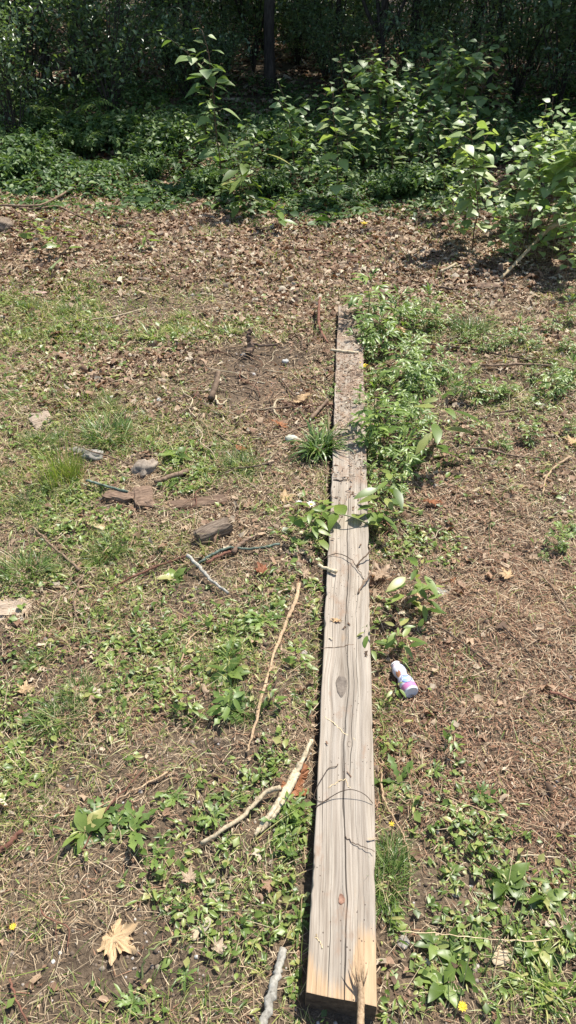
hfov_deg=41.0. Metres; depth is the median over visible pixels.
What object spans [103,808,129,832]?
dandelion
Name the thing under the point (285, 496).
fallen leaf
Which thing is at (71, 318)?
grass tuft
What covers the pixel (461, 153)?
knotweed
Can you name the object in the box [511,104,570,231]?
knotweed
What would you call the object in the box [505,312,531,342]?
mugwort
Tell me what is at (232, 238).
fallen leaf
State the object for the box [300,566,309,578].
fallen leaf
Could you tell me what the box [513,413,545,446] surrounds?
mugwort
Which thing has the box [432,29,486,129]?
knotweed
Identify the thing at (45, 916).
twig
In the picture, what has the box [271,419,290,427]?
fallen leaf
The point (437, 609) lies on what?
leafy weed
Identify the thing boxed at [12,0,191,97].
shrub
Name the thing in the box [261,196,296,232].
leafy weed
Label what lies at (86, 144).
shrub
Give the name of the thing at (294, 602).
fallen stick
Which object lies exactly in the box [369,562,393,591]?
fallen leaf
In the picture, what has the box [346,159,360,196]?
knotweed
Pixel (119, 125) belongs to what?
shrub
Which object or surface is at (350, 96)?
knotweed
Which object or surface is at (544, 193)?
knotweed
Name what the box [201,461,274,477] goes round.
twig
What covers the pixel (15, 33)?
shrub
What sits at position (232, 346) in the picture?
twig
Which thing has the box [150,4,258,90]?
shrub
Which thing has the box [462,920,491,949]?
broad leaved weed
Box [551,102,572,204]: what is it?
knotweed
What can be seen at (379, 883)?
grass tuft
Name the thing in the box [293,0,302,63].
tree
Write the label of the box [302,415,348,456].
grass tuft
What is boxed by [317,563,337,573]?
fallen stick
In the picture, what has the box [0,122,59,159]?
shrub
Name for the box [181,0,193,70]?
tree
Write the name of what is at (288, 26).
tree
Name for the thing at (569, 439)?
fallen leaf
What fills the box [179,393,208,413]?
twig
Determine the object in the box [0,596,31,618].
bark piece
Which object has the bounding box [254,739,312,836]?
fallen stick
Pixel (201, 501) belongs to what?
bark piece
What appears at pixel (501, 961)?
wood chip
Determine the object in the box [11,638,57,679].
grass tuft
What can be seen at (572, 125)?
knotweed
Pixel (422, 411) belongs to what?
mugwort
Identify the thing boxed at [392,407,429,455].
mugwort
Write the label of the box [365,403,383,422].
mugwort
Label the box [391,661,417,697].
yogurt bottle
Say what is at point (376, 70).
knotweed
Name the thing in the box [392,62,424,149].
knotweed
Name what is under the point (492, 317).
mugwort
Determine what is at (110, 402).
grass tuft
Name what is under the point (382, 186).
shrub
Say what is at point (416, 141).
knotweed
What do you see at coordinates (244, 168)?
leafy weed
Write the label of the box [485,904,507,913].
wood chip
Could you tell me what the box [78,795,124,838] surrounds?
dandelion
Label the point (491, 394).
mugwort
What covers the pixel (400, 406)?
mugwort
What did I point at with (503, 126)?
knotweed
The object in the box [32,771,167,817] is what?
twig
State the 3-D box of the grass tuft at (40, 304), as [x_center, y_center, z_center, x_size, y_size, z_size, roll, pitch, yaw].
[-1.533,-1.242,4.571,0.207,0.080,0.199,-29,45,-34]
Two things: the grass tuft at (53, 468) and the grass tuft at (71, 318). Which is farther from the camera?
the grass tuft at (71, 318)
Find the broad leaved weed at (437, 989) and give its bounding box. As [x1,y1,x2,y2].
[415,955,463,1007]
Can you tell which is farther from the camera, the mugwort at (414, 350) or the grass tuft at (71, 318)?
the grass tuft at (71, 318)
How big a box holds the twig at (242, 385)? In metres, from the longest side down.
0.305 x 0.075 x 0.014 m
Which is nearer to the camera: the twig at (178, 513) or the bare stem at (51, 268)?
the twig at (178, 513)
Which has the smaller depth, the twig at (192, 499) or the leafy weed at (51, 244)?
the twig at (192, 499)
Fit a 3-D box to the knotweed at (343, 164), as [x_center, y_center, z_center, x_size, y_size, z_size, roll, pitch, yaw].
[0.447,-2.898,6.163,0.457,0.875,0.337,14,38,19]
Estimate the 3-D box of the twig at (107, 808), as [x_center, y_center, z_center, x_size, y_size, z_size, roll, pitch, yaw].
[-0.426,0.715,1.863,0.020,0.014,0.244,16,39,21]
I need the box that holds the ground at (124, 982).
[0,0,575,1023]
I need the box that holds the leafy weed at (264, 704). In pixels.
[259,684,286,716]
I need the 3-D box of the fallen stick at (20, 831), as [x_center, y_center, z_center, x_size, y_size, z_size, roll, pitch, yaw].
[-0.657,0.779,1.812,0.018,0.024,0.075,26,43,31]
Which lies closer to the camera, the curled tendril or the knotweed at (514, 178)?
the curled tendril
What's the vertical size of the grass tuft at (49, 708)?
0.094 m
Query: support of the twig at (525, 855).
on the ground at (124, 982)
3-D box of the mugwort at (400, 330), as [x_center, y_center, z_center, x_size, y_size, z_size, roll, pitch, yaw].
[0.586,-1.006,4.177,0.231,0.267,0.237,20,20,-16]
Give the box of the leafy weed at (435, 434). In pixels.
[412,392,483,465]
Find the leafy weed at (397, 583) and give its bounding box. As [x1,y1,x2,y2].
[384,557,437,617]
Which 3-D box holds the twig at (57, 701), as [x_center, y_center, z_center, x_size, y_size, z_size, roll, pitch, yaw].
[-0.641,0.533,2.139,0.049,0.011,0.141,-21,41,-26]
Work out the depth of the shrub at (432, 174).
6.65 m
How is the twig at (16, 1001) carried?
on the ground at (124, 982)
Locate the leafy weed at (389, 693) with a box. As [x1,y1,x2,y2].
[384,681,405,701]
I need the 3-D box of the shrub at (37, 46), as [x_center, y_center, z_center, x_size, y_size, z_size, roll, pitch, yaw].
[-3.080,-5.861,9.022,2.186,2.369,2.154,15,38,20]
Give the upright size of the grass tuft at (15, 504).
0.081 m
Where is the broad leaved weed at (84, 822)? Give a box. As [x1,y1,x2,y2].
[62,805,109,854]
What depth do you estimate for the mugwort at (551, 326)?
4.22 m
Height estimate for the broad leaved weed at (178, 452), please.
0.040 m
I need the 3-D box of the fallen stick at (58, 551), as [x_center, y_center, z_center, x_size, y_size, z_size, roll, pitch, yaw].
[-0.820,0.124,2.696,0.015,0.016,0.334,-28,44,-33]
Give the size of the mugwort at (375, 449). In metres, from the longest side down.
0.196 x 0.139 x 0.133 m
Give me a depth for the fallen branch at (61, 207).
6.07 m
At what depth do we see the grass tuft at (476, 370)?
3.88 m
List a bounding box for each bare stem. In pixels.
[48,258,61,271]
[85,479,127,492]
[140,934,192,979]
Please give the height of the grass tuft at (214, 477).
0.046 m
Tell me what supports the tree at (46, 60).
on the ground at (124, 982)
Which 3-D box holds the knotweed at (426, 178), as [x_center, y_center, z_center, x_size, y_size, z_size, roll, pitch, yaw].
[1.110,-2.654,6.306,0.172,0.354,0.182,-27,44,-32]
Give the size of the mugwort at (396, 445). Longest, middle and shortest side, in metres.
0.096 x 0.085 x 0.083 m
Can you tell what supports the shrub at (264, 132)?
on the ground at (124, 982)
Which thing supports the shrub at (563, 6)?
on the ground at (124, 982)
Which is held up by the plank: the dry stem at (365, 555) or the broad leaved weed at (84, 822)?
the dry stem at (365, 555)
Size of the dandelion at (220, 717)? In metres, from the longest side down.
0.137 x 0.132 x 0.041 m
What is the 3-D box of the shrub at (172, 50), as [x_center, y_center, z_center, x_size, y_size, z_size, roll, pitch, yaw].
[-1.402,-6.264,10.513,1.612,1.278,2.002,-22,41,-27]
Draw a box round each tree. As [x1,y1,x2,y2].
[34,1,53,84]
[65,0,84,83]
[118,0,131,88]
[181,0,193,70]
[264,0,275,95]
[282,1,292,40]
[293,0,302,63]
[331,0,346,80]
[361,0,406,93]
[407,0,422,85]
[453,3,463,40]
[467,0,485,70]
[484,0,507,100]
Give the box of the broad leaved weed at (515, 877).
[483,862,530,907]
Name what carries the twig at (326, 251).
on the ground at (124, 982)
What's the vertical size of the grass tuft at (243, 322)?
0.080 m
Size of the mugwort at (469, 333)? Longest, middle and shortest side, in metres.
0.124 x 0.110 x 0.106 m
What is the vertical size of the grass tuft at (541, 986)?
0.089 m
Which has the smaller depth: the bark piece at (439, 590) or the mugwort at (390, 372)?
the bark piece at (439, 590)
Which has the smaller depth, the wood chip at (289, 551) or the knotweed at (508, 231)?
the wood chip at (289, 551)
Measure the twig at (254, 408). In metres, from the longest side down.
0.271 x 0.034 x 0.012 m
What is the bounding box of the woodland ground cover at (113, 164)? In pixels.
[0,65,575,232]
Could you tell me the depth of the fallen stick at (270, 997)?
1.54 m
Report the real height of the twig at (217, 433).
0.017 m
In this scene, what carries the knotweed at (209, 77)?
on the ground at (124, 982)
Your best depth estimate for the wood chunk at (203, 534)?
2.72 m
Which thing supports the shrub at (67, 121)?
on the ground at (124, 982)
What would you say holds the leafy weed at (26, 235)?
on the ground at (124, 982)
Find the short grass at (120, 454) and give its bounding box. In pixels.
[0,192,575,1023]
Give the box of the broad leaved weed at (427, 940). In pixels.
[414,930,450,964]
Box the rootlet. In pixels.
[324,553,363,578]
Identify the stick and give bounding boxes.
[0,828,23,853]
[32,526,79,571]
[154,468,188,482]
[186,554,228,594]
[199,543,279,563]
[200,785,281,844]
[205,550,231,563]
[231,537,249,554]
[245,583,300,752]
[249,342,277,346]
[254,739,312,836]
[259,947,286,1023]
[310,398,328,419]
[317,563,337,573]
[330,349,358,353]
[348,956,368,1023]
[352,240,369,250]
[422,284,452,289]
[440,262,456,271]
[455,283,500,288]
[542,456,570,494]
[549,690,575,701]
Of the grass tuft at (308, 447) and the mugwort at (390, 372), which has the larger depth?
the mugwort at (390, 372)
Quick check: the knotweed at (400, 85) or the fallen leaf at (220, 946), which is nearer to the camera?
the fallen leaf at (220, 946)
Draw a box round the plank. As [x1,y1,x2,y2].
[305,305,376,1020]
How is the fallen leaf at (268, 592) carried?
on the ground at (124, 982)
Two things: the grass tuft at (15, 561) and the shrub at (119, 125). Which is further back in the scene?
the shrub at (119, 125)
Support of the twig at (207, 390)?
on the ground at (124, 982)
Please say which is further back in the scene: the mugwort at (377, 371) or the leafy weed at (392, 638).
the mugwort at (377, 371)
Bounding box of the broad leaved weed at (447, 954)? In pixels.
[435,935,475,985]
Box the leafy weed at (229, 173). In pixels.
[209,151,263,217]
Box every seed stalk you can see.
[453,925,472,1023]
[480,885,522,978]
[508,850,527,976]
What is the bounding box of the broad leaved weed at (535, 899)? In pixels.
[527,877,569,917]
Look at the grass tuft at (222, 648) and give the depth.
2.24 m
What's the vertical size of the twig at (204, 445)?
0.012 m
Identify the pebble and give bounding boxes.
[451,889,459,897]
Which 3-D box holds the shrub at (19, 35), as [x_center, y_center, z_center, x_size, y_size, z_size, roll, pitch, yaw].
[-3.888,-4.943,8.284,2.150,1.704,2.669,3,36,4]
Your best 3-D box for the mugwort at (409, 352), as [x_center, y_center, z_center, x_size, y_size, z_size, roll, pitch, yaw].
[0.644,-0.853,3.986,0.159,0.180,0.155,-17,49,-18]
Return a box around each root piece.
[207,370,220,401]
[215,395,226,404]
[273,398,284,415]
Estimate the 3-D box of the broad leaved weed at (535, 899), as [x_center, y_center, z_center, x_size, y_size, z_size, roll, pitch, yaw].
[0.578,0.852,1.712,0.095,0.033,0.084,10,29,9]
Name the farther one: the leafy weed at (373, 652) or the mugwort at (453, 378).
the mugwort at (453, 378)
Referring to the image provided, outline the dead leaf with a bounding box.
[167,934,175,943]
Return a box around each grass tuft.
[0,324,17,334]
[0,463,14,487]
[0,485,42,518]
[0,533,73,596]
[7,398,97,491]
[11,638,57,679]
[14,427,47,448]
[15,624,43,647]
[16,683,96,748]
[18,297,42,309]
[28,517,54,535]
[29,600,56,629]
[30,483,51,494]
[35,551,67,577]
[38,432,98,480]
[41,425,76,447]
[41,664,107,712]
[48,558,76,573]
[54,302,79,315]
[58,369,75,382]
[60,314,80,323]
[61,408,147,462]
[69,538,100,556]
[75,523,134,570]
[82,481,113,501]
[84,328,109,342]
[86,393,121,413]
[127,328,141,338]
[132,322,178,346]
[133,312,152,320]
[158,318,187,336]
[169,308,186,319]
[178,307,195,316]
[191,472,224,489]
[209,443,266,478]
[211,638,255,669]
[226,683,273,730]
[231,452,252,469]
[236,316,252,326]
[274,495,294,506]
[283,410,357,468]
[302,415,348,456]
[367,830,421,945]
[375,826,419,883]
[440,308,505,340]
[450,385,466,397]
[468,367,482,376]
[490,944,574,1021]
[515,943,575,1023]
[541,897,575,963]
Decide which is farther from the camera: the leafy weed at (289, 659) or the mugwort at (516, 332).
the mugwort at (516, 332)
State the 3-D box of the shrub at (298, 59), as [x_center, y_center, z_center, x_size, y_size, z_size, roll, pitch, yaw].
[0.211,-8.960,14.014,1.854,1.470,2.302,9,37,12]
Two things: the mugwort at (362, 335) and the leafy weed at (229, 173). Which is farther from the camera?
the leafy weed at (229, 173)
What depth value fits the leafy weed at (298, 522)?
2.66 m
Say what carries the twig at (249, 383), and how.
on the ground at (124, 982)
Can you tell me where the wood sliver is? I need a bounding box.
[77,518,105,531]
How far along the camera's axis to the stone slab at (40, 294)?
4.74 m
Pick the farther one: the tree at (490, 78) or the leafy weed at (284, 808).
the tree at (490, 78)
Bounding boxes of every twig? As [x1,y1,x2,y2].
[8,976,27,1023]
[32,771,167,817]
[37,714,83,735]
[39,574,83,610]
[39,905,69,946]
[45,689,73,716]
[60,381,150,411]
[63,984,95,999]
[68,441,131,464]
[71,308,144,321]
[73,575,99,630]
[75,742,106,754]
[82,769,143,851]
[90,555,185,606]
[155,391,206,407]
[160,509,193,518]
[172,413,201,425]
[177,352,228,360]
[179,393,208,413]
[180,627,208,663]
[181,387,195,416]
[183,489,200,509]
[185,388,231,399]
[195,426,215,459]
[197,419,234,445]
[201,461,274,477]
[204,379,249,392]
[207,342,257,351]
[208,368,264,383]
[221,376,262,392]
[223,345,267,358]
[229,406,274,412]
[235,401,262,423]
[238,396,283,406]
[239,371,259,395]
[243,405,295,411]
[252,420,319,437]
[262,675,287,719]
[263,369,311,382]
[279,377,293,395]
[281,398,333,407]
[295,248,366,257]
[376,507,390,534]
[380,708,418,717]
[380,771,411,906]
[440,627,492,666]
[440,794,563,833]
[459,406,532,423]
[476,329,505,336]
[500,622,533,657]
[520,854,559,857]
[538,569,569,613]
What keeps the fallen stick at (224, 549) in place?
on the ground at (124, 982)
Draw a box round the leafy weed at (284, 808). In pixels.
[280,791,296,818]
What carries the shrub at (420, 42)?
on the ground at (124, 982)
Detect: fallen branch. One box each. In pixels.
[0,189,72,206]
[7,193,102,225]
[317,297,328,342]
[421,343,533,360]
[470,362,575,370]
[472,444,540,458]
[499,212,568,278]
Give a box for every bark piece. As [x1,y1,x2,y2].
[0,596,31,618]
[28,410,52,429]
[102,489,133,504]
[132,485,155,511]
[168,494,230,509]
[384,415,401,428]
[432,587,447,593]
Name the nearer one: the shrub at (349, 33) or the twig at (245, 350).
the twig at (245, 350)
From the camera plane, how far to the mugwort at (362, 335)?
4.04 m
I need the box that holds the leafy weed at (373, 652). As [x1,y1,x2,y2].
[356,624,385,660]
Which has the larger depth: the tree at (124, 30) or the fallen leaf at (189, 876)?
the tree at (124, 30)
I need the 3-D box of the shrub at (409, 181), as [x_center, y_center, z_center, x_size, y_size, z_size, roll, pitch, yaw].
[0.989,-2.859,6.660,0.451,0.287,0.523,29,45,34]
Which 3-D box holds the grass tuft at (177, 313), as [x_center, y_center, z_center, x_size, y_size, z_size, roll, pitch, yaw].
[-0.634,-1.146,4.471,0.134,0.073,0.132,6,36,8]
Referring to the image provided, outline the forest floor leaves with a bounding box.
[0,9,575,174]
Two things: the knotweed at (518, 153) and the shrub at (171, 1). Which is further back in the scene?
the shrub at (171, 1)
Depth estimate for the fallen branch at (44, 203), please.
6.05 m
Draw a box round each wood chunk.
[136,277,150,280]
[193,517,232,545]
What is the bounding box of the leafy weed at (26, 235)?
[18,208,57,250]
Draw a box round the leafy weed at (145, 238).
[135,222,159,248]
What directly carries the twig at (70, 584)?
on the ground at (124, 982)
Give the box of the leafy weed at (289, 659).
[281,640,317,669]
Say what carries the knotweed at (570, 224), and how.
on the ground at (124, 982)
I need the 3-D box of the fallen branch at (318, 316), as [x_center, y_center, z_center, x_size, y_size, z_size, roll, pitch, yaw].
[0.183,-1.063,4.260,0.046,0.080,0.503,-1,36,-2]
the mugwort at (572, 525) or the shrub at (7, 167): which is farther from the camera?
the shrub at (7, 167)
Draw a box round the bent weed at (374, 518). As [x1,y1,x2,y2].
[312,504,386,531]
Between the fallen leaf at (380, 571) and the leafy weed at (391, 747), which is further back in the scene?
the fallen leaf at (380, 571)
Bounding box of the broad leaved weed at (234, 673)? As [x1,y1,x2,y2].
[208,655,250,690]
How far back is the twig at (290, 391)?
3.73 m
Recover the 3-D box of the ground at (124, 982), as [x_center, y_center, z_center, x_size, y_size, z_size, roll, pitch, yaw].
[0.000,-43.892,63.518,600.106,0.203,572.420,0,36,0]
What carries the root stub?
on the ground at (124, 982)
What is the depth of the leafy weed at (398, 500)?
2.75 m
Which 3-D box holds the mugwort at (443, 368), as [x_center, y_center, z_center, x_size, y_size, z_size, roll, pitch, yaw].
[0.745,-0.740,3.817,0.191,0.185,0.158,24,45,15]
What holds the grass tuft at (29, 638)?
on the ground at (124, 982)
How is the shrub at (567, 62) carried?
on the ground at (124, 982)
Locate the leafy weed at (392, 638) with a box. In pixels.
[384,618,426,666]
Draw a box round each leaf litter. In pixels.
[0,153,575,1023]
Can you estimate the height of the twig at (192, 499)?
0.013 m
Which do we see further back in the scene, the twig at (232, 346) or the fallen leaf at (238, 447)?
the twig at (232, 346)
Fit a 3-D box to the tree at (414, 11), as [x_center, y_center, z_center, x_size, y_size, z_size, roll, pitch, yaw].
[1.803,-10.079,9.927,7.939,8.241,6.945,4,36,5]
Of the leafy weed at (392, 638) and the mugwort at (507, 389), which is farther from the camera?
the mugwort at (507, 389)
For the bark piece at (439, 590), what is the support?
on the ground at (124, 982)
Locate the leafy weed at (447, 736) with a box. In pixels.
[441,720,465,760]
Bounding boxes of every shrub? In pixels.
[0,0,42,83]
[0,0,101,114]
[0,0,101,134]
[0,0,218,114]
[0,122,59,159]
[0,148,41,184]
[1,5,26,92]
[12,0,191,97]
[21,104,88,146]
[54,124,108,158]
[59,0,140,49]
[72,105,142,150]
[88,0,257,81]
[109,129,162,158]
[127,151,173,179]
[128,2,265,103]
[131,112,202,153]
[135,0,214,67]
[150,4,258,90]
[152,0,263,68]
[177,161,231,195]
[179,0,224,42]
[209,0,289,48]
[215,1,279,38]
[216,0,303,71]
[242,115,336,160]
[245,0,347,64]
[247,166,296,197]
[253,0,351,54]
[274,0,407,76]
[279,0,408,97]
[289,0,425,65]
[352,0,462,90]
[359,172,413,201]
[367,0,528,107]
[375,162,429,197]
[394,0,483,69]
[402,157,453,195]
[406,0,508,44]
[440,0,575,101]
[461,0,571,76]
[494,0,575,111]
[530,1,575,73]
[540,44,575,90]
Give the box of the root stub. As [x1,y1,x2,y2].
[245,328,255,353]
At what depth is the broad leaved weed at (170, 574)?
2.57 m
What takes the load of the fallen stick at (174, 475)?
on the ground at (124, 982)
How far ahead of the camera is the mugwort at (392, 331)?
3.99 m
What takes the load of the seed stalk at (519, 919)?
on the ground at (124, 982)
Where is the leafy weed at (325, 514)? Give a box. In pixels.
[303,499,333,527]
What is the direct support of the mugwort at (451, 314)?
on the ground at (124, 982)
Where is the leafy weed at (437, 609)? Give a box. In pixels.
[406,578,446,630]
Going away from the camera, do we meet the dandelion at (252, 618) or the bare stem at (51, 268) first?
the dandelion at (252, 618)
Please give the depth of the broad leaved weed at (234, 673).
2.18 m
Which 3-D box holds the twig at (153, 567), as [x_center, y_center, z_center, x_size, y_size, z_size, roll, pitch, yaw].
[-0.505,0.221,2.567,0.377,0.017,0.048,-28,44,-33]
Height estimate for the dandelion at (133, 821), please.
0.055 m
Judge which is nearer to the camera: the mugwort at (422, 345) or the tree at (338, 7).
the mugwort at (422, 345)
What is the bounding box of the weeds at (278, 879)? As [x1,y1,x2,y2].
[0,195,575,1023]
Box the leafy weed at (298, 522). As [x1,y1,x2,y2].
[288,490,330,549]
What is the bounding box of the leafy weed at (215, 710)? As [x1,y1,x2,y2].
[206,686,244,720]
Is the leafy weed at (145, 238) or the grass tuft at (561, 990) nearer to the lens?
the grass tuft at (561, 990)
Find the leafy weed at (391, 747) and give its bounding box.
[377,734,398,754]
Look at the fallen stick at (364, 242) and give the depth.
5.53 m
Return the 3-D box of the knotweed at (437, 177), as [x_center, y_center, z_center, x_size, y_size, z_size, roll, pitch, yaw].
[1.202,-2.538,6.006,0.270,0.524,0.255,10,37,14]
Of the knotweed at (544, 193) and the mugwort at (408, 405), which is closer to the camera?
the mugwort at (408, 405)
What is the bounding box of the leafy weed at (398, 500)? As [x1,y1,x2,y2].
[354,469,408,533]
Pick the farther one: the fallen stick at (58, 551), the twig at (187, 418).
the twig at (187, 418)
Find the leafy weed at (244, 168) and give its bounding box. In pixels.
[226,133,288,211]
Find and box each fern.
[5,96,125,125]
[49,126,116,147]
[137,114,214,127]
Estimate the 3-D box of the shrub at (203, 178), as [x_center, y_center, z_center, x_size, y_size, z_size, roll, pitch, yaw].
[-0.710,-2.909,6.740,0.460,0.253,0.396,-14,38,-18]
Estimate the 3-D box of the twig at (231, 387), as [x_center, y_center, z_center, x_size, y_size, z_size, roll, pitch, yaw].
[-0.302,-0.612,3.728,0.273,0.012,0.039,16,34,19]
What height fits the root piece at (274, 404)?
0.018 m
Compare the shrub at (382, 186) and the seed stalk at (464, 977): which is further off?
the shrub at (382, 186)
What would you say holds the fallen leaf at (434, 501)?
on the ground at (124, 982)
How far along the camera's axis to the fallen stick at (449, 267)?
5.10 m
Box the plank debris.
[326,305,376,839]
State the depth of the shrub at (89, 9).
15.20 m
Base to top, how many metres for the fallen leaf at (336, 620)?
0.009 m
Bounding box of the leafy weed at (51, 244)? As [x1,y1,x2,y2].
[41,218,82,259]
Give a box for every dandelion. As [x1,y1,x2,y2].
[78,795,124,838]
[103,799,157,851]
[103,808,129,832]
[114,982,146,1023]
[139,839,169,868]
[158,785,188,807]
[176,963,197,992]
[195,800,228,827]
[208,688,252,725]
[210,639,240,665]
[243,607,284,631]
[259,805,293,844]
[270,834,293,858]
[279,787,314,822]
[286,904,309,937]
[374,754,419,799]
[424,759,445,777]
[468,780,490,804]
[553,924,575,964]
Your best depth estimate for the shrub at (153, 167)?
7.13 m
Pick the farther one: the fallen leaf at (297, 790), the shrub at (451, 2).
the shrub at (451, 2)
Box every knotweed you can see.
[157,28,239,169]
[179,114,196,157]
[195,99,220,144]
[228,113,264,192]
[249,114,267,153]
[266,118,288,170]
[269,79,317,173]
[290,115,322,188]
[314,149,334,194]
[315,88,376,200]
[320,54,369,160]
[334,44,386,137]
[346,95,395,172]
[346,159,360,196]
[348,58,396,160]
[349,41,385,152]
[368,51,420,155]
[380,88,414,168]
[390,33,432,132]
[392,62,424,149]
[395,26,464,132]
[406,94,443,167]
[412,48,455,157]
[412,163,432,207]
[413,30,481,154]
[426,149,458,216]
[427,97,457,168]
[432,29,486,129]
[434,101,498,248]
[440,179,461,231]
[441,94,476,169]
[444,26,506,140]
[444,34,493,144]
[452,149,492,235]
[481,183,527,254]
[483,77,518,151]
[489,102,514,161]
[496,135,528,227]
[496,206,531,263]
[505,112,545,189]
[509,114,528,150]
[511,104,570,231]
[512,126,567,246]
[526,115,565,210]
[526,190,568,261]
[528,94,574,222]
[529,120,575,238]
[539,171,575,261]
[540,118,575,249]
[544,131,575,249]
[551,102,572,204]
[551,196,575,278]
[556,99,575,202]
[568,233,575,288]
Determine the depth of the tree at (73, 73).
12.30 m
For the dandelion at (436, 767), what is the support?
on the ground at (124, 982)
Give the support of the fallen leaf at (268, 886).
on the ground at (124, 982)
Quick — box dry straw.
[0,183,575,1023]
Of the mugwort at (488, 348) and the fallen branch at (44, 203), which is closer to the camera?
the mugwort at (488, 348)
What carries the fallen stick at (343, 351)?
on the plank
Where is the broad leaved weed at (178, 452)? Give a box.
[161,446,187,466]
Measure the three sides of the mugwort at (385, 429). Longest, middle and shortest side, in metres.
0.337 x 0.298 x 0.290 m
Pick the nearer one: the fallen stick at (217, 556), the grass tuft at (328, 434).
the fallen stick at (217, 556)
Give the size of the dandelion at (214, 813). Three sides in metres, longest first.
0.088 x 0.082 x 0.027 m
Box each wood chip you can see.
[44,856,48,864]
[145,778,160,784]
[190,925,200,940]
[285,550,297,554]
[298,549,306,554]
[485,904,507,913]
[491,950,510,965]
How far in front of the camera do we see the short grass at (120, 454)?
2.71 m
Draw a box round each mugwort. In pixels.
[327,383,340,398]
[335,267,395,337]
[342,310,379,349]
[345,379,409,454]
[351,406,375,436]
[353,394,368,420]
[353,421,382,459]
[356,300,400,355]
[359,361,377,387]
[363,341,377,361]
[363,457,378,484]
[365,302,378,313]
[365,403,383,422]
[367,472,387,494]
[371,374,409,416]
[372,357,395,385]
[378,304,416,347]
[379,335,431,392]
[379,425,425,480]
[381,406,410,435]
[383,284,421,325]
[383,467,409,499]
[389,436,404,452]
[392,364,440,406]
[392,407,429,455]
[395,331,423,360]
[400,352,441,396]
[402,288,421,310]
[402,318,425,345]
[402,347,423,373]
[402,395,413,413]
[404,394,437,428]
[408,283,443,333]
[413,348,438,374]
[419,340,433,352]
[421,343,454,377]
[425,305,445,331]
[438,360,462,388]
[444,306,466,328]
[451,361,491,406]
[458,323,477,342]
[475,336,493,353]
[481,375,504,400]
[486,308,499,323]
[492,327,509,350]
[492,430,513,450]
[495,374,519,399]
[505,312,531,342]
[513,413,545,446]
[524,364,538,383]
[527,332,544,347]
[532,361,568,399]
[538,548,550,561]
[541,311,562,333]
[543,521,574,551]
[554,294,575,321]
[556,352,575,389]
[558,330,575,352]
[562,414,575,434]
[564,521,575,534]
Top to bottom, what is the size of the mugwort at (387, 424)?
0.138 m
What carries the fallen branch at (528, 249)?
on the ground at (124, 982)
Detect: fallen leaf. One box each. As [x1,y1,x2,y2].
[16,680,32,693]
[80,917,137,965]
[181,866,195,888]
[211,938,226,964]
[223,237,240,242]
[234,445,248,450]
[254,562,267,574]
[261,877,282,893]
[262,587,274,597]
[270,489,294,504]
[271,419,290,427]
[281,781,312,795]
[293,392,310,402]
[293,763,308,788]
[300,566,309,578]
[330,618,344,622]
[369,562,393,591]
[423,498,445,505]
[498,567,513,580]
[564,435,575,443]
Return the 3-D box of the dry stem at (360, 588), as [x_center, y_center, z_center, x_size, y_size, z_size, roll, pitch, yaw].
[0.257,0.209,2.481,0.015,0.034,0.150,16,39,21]
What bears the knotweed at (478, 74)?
on the ground at (124, 982)
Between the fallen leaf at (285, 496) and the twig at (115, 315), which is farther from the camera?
the twig at (115, 315)
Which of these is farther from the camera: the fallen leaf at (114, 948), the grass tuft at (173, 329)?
the grass tuft at (173, 329)
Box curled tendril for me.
[314,764,372,807]
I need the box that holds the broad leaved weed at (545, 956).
[521,928,559,969]
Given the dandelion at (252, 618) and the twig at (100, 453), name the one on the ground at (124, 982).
the dandelion at (252, 618)
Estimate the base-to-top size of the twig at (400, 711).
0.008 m
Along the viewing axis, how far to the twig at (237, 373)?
3.82 m
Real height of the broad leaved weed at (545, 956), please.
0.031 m
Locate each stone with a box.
[69,446,84,453]
[81,449,103,461]
[285,435,297,441]
[396,935,409,949]
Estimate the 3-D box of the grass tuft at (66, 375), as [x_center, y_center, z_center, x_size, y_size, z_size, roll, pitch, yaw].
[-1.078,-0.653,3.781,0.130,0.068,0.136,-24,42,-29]
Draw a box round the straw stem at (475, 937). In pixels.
[400,931,549,941]
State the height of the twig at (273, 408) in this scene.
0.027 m
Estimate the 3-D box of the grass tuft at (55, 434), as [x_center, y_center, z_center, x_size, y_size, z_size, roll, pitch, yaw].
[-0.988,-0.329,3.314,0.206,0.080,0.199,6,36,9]
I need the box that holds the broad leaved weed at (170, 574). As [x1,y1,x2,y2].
[156,567,186,587]
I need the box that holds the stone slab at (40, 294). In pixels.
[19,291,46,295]
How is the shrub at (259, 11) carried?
on the ground at (124, 982)
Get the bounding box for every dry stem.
[356,544,375,565]
[357,559,374,593]
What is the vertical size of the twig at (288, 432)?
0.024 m
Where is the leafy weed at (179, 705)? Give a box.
[171,687,207,723]
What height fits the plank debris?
0.019 m
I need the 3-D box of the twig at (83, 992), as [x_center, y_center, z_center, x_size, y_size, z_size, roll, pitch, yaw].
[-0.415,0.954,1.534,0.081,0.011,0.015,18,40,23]
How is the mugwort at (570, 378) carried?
on the ground at (124, 982)
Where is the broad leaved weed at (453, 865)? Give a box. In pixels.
[441,858,465,880]

